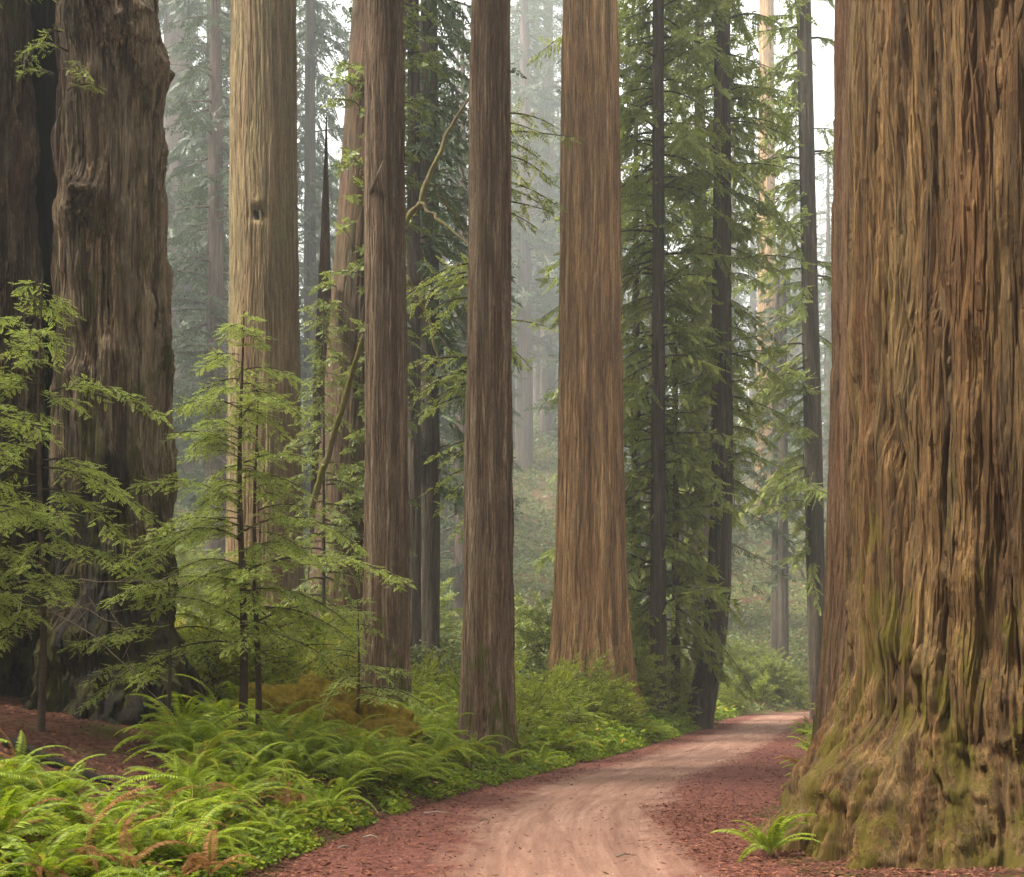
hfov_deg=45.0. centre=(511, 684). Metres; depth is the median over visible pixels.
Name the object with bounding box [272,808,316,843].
sword fern
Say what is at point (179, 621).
shrub
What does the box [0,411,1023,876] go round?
ground
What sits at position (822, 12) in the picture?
sky
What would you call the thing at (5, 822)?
sword fern
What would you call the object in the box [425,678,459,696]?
sword fern
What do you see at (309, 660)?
shrub
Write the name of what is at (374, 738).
sword fern
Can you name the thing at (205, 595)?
shrub
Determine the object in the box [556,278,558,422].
background conifer
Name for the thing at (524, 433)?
background conifer
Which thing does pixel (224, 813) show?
sword fern
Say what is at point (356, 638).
shrub
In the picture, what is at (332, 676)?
shrub
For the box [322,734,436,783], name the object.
sword fern
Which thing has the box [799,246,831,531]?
background conifer
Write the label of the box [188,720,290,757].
sword fern
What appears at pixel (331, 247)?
background conifer
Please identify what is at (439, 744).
sword fern
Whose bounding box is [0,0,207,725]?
burnt redwood
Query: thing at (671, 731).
sword fern
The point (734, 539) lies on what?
background conifer
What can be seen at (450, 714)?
sword fern
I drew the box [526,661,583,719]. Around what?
shrub
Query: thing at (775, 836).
sword fern
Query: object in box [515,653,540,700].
shrub
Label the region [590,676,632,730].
shrub
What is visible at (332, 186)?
background conifer
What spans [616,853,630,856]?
twig
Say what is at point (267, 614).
shrub
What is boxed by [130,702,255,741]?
sword fern
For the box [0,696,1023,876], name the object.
needle litter
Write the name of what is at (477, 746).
sword fern
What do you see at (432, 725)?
sword fern
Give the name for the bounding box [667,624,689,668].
shrub
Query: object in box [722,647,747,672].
shrub
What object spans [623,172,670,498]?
background conifer
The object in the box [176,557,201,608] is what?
shrub
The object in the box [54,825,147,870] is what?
sword fern
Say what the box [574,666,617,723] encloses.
shrub
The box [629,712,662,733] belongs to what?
sword fern
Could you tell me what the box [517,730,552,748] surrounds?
sword fern
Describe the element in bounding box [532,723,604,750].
sword fern
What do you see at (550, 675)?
shrub
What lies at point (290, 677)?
shrub
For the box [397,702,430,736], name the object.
sword fern
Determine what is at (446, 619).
shrub
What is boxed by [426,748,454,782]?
sword fern
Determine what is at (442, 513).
background conifer
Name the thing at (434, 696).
shrub
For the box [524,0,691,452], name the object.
background conifer
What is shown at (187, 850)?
sword fern
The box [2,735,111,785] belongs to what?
fallen log
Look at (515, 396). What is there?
background conifer
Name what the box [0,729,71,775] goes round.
sword fern
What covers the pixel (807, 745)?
sword fern
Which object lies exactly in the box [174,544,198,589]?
shrub
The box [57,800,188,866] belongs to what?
sword fern
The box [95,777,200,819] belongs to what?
sword fern
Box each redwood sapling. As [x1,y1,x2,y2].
[0,271,174,731]
[0,316,73,636]
[57,530,275,724]
[74,311,415,729]
[309,597,445,722]
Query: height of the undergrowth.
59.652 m
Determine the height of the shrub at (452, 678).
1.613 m
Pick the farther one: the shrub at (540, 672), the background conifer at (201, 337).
the background conifer at (201, 337)
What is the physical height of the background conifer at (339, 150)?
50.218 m
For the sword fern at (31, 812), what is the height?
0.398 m
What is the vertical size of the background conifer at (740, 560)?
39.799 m
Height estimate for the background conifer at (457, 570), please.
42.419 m
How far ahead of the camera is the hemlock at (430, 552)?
39.74 m
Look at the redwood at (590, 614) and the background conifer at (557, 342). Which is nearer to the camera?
the redwood at (590, 614)
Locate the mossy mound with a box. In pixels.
[222,671,426,753]
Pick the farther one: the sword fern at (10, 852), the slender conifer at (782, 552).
the slender conifer at (782, 552)
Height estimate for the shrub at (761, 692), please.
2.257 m
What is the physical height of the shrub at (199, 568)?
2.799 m
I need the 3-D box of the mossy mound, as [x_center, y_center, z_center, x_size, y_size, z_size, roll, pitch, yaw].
[-2.927,0.430,19.058,3.539,1.278,2.494,0,0,-17]
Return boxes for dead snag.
[308,117,330,577]
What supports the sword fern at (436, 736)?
on the ground at (72, 735)
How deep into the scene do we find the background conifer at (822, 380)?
179.23 m
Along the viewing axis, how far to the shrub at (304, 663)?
23.91 m
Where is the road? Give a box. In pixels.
[277,711,812,876]
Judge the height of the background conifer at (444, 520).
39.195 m
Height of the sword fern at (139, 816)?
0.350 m
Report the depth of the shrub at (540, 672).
34.21 m
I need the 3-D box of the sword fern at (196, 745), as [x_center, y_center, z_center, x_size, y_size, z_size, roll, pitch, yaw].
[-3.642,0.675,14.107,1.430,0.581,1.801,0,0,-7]
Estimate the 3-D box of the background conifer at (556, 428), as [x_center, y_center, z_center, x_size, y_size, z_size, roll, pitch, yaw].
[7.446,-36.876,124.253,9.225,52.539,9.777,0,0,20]
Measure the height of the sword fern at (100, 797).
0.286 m
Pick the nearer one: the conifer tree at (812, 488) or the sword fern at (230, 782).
the sword fern at (230, 782)
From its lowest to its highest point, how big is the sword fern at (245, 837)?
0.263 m
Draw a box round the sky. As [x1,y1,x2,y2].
[161,0,834,423]
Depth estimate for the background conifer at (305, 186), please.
86.62 m
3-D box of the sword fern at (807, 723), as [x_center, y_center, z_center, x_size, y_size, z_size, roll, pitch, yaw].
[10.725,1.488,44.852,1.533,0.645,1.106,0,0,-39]
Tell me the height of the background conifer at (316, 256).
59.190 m
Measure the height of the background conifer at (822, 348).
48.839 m
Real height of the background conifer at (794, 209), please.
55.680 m
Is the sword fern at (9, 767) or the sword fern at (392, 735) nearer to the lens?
the sword fern at (9, 767)
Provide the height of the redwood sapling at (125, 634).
3.101 m
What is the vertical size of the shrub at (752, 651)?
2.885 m
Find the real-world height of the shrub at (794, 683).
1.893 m
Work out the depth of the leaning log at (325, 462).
26.59 m
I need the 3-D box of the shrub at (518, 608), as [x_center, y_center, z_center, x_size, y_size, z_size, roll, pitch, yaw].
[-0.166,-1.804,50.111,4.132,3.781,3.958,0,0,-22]
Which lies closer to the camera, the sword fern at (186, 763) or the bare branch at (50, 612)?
the sword fern at (186, 763)
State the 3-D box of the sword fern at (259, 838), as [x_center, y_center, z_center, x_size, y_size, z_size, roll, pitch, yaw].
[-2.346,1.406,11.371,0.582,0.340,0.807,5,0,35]
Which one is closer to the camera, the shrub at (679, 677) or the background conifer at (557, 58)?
the shrub at (679, 677)
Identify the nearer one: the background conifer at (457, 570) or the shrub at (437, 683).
the shrub at (437, 683)
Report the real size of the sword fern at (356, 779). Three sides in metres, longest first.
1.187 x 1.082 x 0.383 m
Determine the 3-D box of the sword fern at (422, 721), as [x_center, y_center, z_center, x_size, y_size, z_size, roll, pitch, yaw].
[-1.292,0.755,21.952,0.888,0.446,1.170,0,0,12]
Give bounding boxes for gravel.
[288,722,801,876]
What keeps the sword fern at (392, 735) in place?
on the ground at (72, 735)
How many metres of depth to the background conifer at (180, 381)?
81.48 m
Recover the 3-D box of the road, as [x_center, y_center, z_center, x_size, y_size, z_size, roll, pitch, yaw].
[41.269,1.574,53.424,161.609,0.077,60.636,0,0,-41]
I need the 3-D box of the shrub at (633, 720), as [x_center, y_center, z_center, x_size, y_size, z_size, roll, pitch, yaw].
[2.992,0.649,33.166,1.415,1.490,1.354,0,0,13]
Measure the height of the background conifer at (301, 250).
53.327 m
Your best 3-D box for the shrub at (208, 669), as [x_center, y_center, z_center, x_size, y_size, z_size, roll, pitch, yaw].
[-4.877,-0.477,19.467,2.097,2.307,2.192,0,0,22]
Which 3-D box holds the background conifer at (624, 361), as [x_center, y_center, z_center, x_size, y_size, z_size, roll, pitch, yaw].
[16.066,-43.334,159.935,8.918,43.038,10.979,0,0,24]
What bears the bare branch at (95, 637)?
attached to the burnt redwood at (84, 89)
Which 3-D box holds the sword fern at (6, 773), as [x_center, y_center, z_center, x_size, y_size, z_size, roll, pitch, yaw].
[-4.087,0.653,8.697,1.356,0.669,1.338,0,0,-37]
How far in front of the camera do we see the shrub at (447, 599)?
43.78 m
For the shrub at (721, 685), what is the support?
on the ground at (72, 735)
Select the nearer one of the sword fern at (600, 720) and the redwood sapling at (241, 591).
the redwood sapling at (241, 591)
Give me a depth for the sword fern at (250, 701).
17.05 m
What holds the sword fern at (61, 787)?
on the ground at (72, 735)
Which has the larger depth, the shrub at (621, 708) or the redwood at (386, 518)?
the shrub at (621, 708)
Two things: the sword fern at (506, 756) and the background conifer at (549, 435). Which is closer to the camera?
the sword fern at (506, 756)
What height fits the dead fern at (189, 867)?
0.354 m
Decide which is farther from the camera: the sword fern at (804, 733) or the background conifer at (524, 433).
the background conifer at (524, 433)
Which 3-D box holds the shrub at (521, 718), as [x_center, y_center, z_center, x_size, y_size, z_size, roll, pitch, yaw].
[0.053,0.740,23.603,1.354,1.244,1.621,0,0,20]
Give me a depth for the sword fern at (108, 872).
7.16 m
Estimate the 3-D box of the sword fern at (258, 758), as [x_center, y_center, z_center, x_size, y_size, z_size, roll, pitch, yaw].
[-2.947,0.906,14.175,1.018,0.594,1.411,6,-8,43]
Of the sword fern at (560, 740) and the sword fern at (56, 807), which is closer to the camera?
the sword fern at (56, 807)
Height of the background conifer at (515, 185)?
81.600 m
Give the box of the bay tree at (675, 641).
[624,291,747,714]
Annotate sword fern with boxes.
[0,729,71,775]
[0,738,43,786]
[0,754,138,800]
[0,755,60,796]
[0,755,90,789]
[0,759,57,796]
[0,770,108,813]
[0,786,84,841]
[0,789,85,840]
[0,823,119,876]
[0,824,101,872]
[0,842,12,859]
[0,862,26,876]
[2,788,75,834]
[12,785,155,876]
[14,862,155,876]
[30,773,197,835]
[31,787,117,814]
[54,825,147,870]
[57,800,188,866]
[64,791,183,835]
[65,800,169,827]
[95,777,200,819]
[95,792,151,813]
[111,751,262,801]
[111,791,226,841]
[111,798,221,862]
[112,693,272,759]
[113,768,262,835]
[114,855,187,876]
[122,717,255,762]
[125,801,264,859]
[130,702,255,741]
[135,805,279,865]
[138,704,233,731]
[142,691,254,724]
[144,730,263,777]
[149,776,273,828]
[155,674,282,725]
[161,749,237,781]
[165,772,234,799]
[167,775,258,822]
[187,712,275,739]
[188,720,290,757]
[191,741,306,786]
[193,690,254,710]
[194,699,322,736]
[197,709,254,729]
[201,772,299,808]
[202,775,283,798]
[206,739,317,778]
[207,822,268,853]
[211,679,294,697]
[212,754,270,775]
[218,824,295,844]
[219,713,294,735]
[221,702,357,758]
[221,774,293,802]
[222,678,285,703]
[222,806,287,828]
[224,700,355,783]
[226,742,311,770]
[234,705,289,724]
[248,801,326,829]
[250,731,369,766]
[252,736,372,776]
[256,761,324,801]
[257,709,377,748]
[260,782,336,819]
[263,707,285,718]
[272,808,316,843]
[282,709,362,745]
[285,774,377,816]
[296,726,414,761]
[300,707,347,730]
[301,725,425,758]
[301,729,415,780]
[313,767,384,801]
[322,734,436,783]
[325,734,441,762]
[326,714,398,742]
[328,765,390,794]
[337,732,383,747]
[337,745,427,773]
[351,727,452,762]
[370,750,455,785]
[380,693,449,718]
[388,743,474,781]
[393,698,457,728]
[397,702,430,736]
[401,738,442,764]
[412,720,437,741]
[413,694,455,717]
[413,712,473,742]
[413,716,446,729]
[415,734,436,755]
[416,730,492,766]
[418,714,456,730]
[419,692,457,726]
[419,723,501,767]
[419,724,441,737]
[421,695,457,720]
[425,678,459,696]
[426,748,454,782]
[431,744,494,761]
[438,711,456,735]
[442,732,515,758]
[478,747,538,762]
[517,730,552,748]
[520,688,574,718]
[521,741,571,762]
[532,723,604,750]
[573,702,608,723]
[584,711,616,728]
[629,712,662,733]
[633,720,667,730]
[651,725,671,734]
[656,726,683,737]
[710,814,820,862]
[773,745,807,767]
[785,720,811,734]
[788,734,811,747]
[792,716,812,727]
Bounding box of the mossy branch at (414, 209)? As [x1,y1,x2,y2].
[406,97,468,243]
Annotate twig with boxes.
[423,811,449,813]
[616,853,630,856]
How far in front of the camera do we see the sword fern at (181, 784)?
11.47 m
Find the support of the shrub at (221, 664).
on the ground at (72, 735)
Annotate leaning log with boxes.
[307,334,364,512]
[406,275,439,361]
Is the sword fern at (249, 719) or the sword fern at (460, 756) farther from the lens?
the sword fern at (460, 756)
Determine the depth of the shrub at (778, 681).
72.40 m
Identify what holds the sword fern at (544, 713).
on the ground at (72, 735)
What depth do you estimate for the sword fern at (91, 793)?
10.11 m
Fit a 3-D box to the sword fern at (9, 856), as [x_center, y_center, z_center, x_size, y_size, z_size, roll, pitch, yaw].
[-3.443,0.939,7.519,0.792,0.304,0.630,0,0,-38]
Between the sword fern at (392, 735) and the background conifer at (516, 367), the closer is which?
the sword fern at (392, 735)
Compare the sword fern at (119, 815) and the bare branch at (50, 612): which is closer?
the sword fern at (119, 815)
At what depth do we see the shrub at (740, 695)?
62.82 m
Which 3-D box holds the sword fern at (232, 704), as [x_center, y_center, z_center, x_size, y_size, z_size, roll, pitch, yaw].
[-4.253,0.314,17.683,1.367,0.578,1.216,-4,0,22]
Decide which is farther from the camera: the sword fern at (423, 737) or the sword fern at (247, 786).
the sword fern at (423, 737)
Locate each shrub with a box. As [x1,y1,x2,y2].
[174,532,213,608]
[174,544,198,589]
[174,618,201,636]
[175,604,200,648]
[175,621,220,678]
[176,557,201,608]
[176,557,204,596]
[176,584,285,703]
[178,533,204,567]
[181,580,295,675]
[186,547,220,594]
[187,599,238,632]
[189,637,239,703]
[192,594,306,699]
[193,634,301,691]
[194,549,223,601]
[206,570,346,693]
[221,625,313,681]
[232,645,317,676]
[238,597,288,651]
[269,619,324,674]
[271,585,352,677]
[272,641,325,678]
[276,673,298,684]
[279,602,356,669]
[296,645,343,678]
[297,637,361,681]
[322,607,412,682]
[411,647,456,699]
[411,660,439,680]
[411,666,439,701]
[413,650,454,686]
[419,680,454,706]
[428,665,457,688]
[438,662,459,711]
[440,577,462,656]
[440,584,458,644]
[440,602,460,634]
[445,658,459,698]
[457,599,548,660]
[514,589,552,676]
[514,634,531,660]
[514,653,533,701]
[515,624,550,668]
[515,650,530,677]
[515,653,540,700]
[515,659,571,710]
[515,673,570,719]
[516,673,567,738]
[516,674,548,702]
[516,676,560,723]
[516,697,553,757]
[518,614,550,655]
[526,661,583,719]
[528,665,552,686]
[533,659,595,691]
[535,661,599,698]
[541,667,586,705]
[547,651,594,699]
[551,688,614,742]
[551,689,590,733]
[556,677,600,705]
[559,649,619,688]
[570,665,619,705]
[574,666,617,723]
[581,661,644,728]
[586,677,631,714]
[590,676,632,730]
[595,682,646,729]
[598,681,646,726]
[618,677,652,708]
[632,637,687,720]
[633,640,674,701]
[636,663,671,712]
[643,662,702,722]
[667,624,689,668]
[667,672,716,709]
[680,667,731,720]
[717,676,742,705]
[719,676,745,704]
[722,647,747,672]
[722,655,764,698]
[722,684,747,711]
[723,637,754,669]
[726,660,766,696]
[733,695,751,714]
[735,640,775,673]
[740,655,791,701]
[744,668,782,706]
[749,653,807,702]
[758,663,802,702]
[759,647,791,664]
[775,680,799,706]
[777,663,802,680]
[785,670,805,693]
[786,667,808,696]
[789,684,808,708]
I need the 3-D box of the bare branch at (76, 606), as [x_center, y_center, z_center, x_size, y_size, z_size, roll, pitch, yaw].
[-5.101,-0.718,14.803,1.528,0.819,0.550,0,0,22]
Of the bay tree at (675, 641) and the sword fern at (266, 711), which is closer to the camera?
the sword fern at (266, 711)
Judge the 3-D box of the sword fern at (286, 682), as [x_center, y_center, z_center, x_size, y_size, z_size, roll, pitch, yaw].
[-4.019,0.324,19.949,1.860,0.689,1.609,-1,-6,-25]
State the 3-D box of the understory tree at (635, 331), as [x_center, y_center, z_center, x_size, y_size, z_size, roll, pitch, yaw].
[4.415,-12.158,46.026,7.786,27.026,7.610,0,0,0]
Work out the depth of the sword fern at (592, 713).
30.44 m
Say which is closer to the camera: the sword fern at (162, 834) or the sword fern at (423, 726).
the sword fern at (162, 834)
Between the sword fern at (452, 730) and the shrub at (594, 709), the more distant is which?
the shrub at (594, 709)
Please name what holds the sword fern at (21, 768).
on the ground at (72, 735)
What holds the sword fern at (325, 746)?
on the ground at (72, 735)
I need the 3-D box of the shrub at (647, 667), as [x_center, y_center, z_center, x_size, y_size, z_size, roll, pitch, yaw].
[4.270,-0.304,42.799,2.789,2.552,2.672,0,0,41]
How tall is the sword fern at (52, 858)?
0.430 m
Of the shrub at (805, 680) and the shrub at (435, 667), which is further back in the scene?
the shrub at (805, 680)
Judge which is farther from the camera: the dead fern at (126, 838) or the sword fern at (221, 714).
the sword fern at (221, 714)
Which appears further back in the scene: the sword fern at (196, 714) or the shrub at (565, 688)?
the shrub at (565, 688)
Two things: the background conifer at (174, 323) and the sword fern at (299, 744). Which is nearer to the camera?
the sword fern at (299, 744)
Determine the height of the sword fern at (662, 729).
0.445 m
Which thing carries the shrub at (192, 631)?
on the ground at (72, 735)
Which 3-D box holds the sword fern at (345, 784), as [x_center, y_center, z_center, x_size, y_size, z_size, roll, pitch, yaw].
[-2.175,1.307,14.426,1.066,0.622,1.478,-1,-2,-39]
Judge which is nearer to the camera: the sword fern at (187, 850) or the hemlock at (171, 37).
the sword fern at (187, 850)
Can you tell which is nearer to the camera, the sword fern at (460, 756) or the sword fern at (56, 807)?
the sword fern at (56, 807)
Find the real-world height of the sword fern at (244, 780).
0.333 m
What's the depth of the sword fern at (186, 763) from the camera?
12.80 m
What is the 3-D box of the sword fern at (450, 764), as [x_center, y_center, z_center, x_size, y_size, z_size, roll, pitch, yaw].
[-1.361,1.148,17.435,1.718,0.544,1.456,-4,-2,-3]
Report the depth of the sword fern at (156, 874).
8.47 m
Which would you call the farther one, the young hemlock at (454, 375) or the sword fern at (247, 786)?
the young hemlock at (454, 375)
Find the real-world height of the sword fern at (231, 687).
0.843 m
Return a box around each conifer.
[160,0,310,585]
[167,194,192,503]
[173,0,310,489]
[173,93,228,495]
[173,378,193,527]
[193,51,228,471]
[225,0,322,445]
[296,6,332,377]
[298,145,335,406]
[298,168,303,406]
[299,163,332,374]
[302,50,348,448]
[302,239,335,571]
[316,151,340,262]
[405,0,468,544]
[438,0,469,458]
[438,6,526,629]
[439,126,458,547]
[449,307,529,511]
[466,0,559,446]
[510,0,562,436]
[510,0,562,469]
[511,0,562,424]
[511,34,541,415]
[512,0,623,386]
[514,222,516,425]
[516,108,560,403]
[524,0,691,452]
[544,116,628,449]
[547,233,559,437]
[553,181,644,471]
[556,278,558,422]
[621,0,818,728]
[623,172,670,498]
[623,218,644,488]
[624,0,796,659]
[625,275,683,599]
[643,193,760,621]
[670,188,751,567]
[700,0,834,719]
[711,100,756,441]
[736,87,776,421]
[741,266,804,650]
[743,234,820,662]
[776,134,822,433]
[786,153,825,422]
[788,199,824,430]
[789,138,832,509]
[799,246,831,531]
[818,277,824,431]
[820,222,830,431]
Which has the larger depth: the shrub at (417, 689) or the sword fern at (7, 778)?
the shrub at (417, 689)
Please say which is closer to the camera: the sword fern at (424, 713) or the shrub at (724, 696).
the sword fern at (424, 713)
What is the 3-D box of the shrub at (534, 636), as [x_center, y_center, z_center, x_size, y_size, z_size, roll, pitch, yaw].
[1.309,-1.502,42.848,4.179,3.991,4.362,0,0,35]
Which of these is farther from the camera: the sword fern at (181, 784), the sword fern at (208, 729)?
the sword fern at (208, 729)
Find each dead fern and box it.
[64,829,192,870]
[135,856,237,876]
[178,830,260,876]
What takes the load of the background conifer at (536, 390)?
on the ground at (72, 735)
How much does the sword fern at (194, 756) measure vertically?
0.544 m
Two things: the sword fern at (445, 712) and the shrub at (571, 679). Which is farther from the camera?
the shrub at (571, 679)
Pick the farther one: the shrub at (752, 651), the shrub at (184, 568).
the shrub at (752, 651)
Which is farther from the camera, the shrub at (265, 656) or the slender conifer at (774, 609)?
the slender conifer at (774, 609)
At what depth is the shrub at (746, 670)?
71.14 m
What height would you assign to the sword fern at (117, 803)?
0.490 m
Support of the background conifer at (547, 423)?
on the ground at (72, 735)
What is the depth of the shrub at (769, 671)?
71.93 m
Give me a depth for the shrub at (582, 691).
31.78 m
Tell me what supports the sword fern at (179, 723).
on the ground at (72, 735)
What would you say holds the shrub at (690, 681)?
on the ground at (72, 735)
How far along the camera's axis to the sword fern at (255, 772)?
13.41 m
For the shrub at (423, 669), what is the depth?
32.23 m
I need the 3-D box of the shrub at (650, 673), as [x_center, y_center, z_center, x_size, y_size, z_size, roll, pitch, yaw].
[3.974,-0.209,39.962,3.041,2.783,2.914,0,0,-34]
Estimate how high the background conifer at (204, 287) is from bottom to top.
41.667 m
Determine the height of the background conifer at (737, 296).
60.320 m
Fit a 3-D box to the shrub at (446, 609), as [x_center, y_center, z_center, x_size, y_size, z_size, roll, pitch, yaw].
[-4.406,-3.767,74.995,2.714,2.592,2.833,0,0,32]
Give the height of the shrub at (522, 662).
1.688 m
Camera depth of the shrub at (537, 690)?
25.21 m
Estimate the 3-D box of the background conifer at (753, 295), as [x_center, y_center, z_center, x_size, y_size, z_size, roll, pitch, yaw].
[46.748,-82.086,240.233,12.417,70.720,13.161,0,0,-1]
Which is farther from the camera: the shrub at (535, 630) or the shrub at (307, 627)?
the shrub at (535, 630)
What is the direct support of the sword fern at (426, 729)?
on the ground at (72, 735)
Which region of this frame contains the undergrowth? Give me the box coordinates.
[173,403,825,735]
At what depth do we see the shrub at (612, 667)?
34.26 m
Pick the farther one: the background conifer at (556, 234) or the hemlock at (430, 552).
the background conifer at (556, 234)
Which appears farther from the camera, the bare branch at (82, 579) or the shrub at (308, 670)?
the shrub at (308, 670)
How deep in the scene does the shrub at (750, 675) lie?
71.49 m
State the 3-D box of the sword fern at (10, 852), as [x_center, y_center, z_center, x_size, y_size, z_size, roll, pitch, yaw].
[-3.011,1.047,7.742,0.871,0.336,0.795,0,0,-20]
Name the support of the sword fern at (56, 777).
on the ground at (72, 735)
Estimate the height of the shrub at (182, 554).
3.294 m
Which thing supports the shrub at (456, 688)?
on the ground at (72, 735)
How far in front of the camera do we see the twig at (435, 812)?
14.86 m
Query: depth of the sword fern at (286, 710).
16.90 m
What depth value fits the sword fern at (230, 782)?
12.76 m
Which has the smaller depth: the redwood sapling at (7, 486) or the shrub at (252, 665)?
the redwood sapling at (7, 486)
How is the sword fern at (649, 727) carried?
on the ground at (72, 735)
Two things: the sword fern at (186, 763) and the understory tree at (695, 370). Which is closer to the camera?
the sword fern at (186, 763)
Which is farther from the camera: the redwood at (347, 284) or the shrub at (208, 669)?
the redwood at (347, 284)
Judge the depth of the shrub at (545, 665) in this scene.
33.55 m
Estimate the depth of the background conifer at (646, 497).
108.02 m
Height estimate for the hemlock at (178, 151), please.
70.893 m
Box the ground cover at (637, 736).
[0,678,744,876]
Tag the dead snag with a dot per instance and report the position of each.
(324, 262)
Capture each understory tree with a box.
[526,1,733,697]
[664,3,748,663]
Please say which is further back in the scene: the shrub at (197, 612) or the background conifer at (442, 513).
the background conifer at (442, 513)
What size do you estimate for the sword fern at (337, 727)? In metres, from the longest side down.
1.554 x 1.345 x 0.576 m
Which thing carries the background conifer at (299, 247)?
on the ground at (72, 735)
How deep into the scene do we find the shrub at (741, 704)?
62.97 m
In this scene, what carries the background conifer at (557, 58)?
on the ground at (72, 735)
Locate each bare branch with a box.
[1,542,204,605]
[1,599,88,639]
[27,595,163,704]
[47,594,134,656]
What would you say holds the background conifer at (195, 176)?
on the ground at (72, 735)
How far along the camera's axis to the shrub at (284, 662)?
22.21 m
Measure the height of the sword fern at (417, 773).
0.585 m
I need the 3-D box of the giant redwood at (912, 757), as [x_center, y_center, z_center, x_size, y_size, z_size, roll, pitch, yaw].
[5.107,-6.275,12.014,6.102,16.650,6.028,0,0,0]
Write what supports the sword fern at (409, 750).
on the ground at (72, 735)
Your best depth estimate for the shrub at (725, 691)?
48.71 m
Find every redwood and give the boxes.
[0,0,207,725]
[222,0,305,640]
[297,0,447,676]
[361,0,413,708]
[457,0,521,768]
[547,0,645,719]
[752,0,1023,870]
[754,0,775,536]
[811,0,850,741]
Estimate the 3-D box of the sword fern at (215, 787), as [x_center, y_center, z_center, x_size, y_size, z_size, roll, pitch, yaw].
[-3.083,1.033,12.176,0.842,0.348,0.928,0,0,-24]
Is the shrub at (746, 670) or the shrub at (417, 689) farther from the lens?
the shrub at (746, 670)
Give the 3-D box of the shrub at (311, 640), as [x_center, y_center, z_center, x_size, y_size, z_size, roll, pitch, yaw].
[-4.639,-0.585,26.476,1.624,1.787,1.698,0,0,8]
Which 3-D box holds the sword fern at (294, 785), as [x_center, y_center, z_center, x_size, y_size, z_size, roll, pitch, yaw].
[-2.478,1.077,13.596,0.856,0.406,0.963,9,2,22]
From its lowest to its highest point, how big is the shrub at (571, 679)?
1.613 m
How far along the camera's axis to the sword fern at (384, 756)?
16.44 m
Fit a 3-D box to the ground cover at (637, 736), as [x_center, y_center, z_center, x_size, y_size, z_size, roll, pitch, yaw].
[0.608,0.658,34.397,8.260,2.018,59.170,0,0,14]
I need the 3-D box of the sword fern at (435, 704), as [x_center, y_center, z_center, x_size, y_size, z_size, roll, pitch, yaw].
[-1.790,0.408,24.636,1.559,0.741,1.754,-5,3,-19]
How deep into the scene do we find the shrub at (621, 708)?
31.98 m
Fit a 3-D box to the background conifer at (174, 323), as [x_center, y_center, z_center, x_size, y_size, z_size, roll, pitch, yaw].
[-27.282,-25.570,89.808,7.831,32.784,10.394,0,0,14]
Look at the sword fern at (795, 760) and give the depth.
14.55 m
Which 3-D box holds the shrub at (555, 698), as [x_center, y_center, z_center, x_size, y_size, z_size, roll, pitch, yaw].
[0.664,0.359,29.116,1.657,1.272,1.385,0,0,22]
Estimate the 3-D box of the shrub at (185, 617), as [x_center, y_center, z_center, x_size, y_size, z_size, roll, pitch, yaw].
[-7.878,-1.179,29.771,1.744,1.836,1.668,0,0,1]
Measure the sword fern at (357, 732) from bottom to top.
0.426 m
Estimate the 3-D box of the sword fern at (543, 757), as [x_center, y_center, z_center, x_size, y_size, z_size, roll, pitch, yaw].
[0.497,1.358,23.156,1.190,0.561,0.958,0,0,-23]
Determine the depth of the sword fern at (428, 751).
18.67 m
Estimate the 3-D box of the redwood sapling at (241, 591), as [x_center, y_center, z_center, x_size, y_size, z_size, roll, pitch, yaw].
[-3.267,-1.781,16.079,4.235,6.103,3.599,0,0,0]
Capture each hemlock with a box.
[158,0,228,502]
[158,0,303,518]
[264,293,364,677]
[296,0,352,574]
[322,0,526,659]
[331,0,469,665]
[406,96,581,545]
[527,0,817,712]
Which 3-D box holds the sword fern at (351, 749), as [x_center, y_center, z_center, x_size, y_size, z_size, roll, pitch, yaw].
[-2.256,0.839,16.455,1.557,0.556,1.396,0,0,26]
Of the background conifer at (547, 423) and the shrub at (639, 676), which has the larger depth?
the background conifer at (547, 423)
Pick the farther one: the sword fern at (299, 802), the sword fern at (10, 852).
the sword fern at (299, 802)
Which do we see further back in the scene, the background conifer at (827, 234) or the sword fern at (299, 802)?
the background conifer at (827, 234)
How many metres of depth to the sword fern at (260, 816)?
11.76 m
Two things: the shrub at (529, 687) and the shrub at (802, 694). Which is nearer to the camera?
the shrub at (529, 687)
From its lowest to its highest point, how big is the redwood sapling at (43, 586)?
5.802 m
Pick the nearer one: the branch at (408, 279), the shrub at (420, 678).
the shrub at (420, 678)
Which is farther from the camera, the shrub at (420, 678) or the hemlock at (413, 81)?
the hemlock at (413, 81)
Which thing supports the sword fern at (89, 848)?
on the ground at (72, 735)
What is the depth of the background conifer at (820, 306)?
259.48 m
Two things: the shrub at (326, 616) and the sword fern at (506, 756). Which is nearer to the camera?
the sword fern at (506, 756)
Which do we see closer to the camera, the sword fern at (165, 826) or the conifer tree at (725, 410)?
the sword fern at (165, 826)
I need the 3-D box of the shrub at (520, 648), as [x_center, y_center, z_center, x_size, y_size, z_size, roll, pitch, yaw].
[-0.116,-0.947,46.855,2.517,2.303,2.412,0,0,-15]
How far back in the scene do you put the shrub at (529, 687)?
29.87 m
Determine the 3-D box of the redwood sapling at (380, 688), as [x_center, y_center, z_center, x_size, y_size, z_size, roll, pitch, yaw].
[-2.356,0.000,18.390,2.250,2.601,1.846,0,0,-36]
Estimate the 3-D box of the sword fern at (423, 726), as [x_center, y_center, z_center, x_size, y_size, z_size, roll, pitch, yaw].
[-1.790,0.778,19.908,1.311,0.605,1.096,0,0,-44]
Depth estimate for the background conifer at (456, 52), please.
171.07 m
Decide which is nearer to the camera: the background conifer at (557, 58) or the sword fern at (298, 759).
the sword fern at (298, 759)

